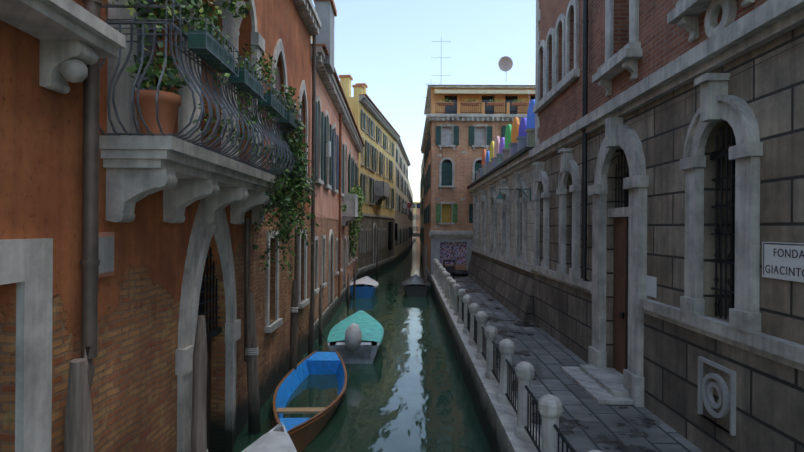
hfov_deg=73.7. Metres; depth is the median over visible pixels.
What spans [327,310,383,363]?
teal cover boat
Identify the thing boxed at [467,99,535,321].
low house stone
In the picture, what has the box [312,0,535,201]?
sky
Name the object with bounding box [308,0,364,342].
salmon house
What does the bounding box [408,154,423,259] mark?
houses
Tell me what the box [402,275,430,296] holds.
dark boat
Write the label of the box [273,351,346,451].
blue sandolo boat
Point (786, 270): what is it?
sign letters
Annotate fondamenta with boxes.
[431,275,702,451]
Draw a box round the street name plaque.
[762,242,803,282]
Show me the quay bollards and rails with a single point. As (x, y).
(472, 318)
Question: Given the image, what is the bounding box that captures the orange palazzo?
[0,0,320,451]
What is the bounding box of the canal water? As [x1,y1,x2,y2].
[232,240,490,451]
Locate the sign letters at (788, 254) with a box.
[774,249,803,257]
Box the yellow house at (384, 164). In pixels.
[339,75,410,278]
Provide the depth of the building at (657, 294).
7.23 m
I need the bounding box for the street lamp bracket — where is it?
[496,187,530,202]
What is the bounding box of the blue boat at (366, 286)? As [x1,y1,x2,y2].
[350,276,378,297]
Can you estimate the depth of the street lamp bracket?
16.02 m
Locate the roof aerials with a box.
[423,37,512,97]
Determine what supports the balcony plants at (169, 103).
attached to the orange palazzo
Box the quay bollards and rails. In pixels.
[433,259,601,451]
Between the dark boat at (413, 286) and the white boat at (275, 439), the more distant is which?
the dark boat at (413, 286)
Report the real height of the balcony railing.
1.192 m
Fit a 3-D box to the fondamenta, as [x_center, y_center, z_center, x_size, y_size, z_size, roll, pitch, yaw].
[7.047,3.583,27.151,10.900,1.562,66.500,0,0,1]
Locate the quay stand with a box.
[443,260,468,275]
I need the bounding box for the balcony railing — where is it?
[99,0,301,177]
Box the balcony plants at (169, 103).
[109,0,319,279]
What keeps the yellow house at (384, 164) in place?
on the ground surface
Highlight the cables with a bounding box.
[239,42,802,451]
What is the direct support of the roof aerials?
attached to the building at (469, 126)
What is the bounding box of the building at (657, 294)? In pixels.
[528,0,803,451]
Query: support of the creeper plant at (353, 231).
attached to the salmon house at (336, 167)
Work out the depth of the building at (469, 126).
30.47 m
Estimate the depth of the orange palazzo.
5.22 m
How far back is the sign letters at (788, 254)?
5.10 m
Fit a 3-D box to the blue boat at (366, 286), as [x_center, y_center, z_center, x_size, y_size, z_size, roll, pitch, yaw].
[-1.977,3.232,28.299,1.531,0.821,4.622,0,0,1]
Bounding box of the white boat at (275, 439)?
[242,422,296,451]
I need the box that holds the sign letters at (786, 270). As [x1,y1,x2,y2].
[765,265,803,276]
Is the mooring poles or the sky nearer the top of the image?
the sky
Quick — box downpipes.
[80,0,316,420]
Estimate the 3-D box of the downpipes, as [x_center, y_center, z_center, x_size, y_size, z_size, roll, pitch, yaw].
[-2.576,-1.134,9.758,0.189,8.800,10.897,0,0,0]
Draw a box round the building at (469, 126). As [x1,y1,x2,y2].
[421,85,534,287]
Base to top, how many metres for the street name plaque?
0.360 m
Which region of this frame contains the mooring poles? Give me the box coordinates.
[64,245,426,451]
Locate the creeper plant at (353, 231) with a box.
[340,185,364,257]

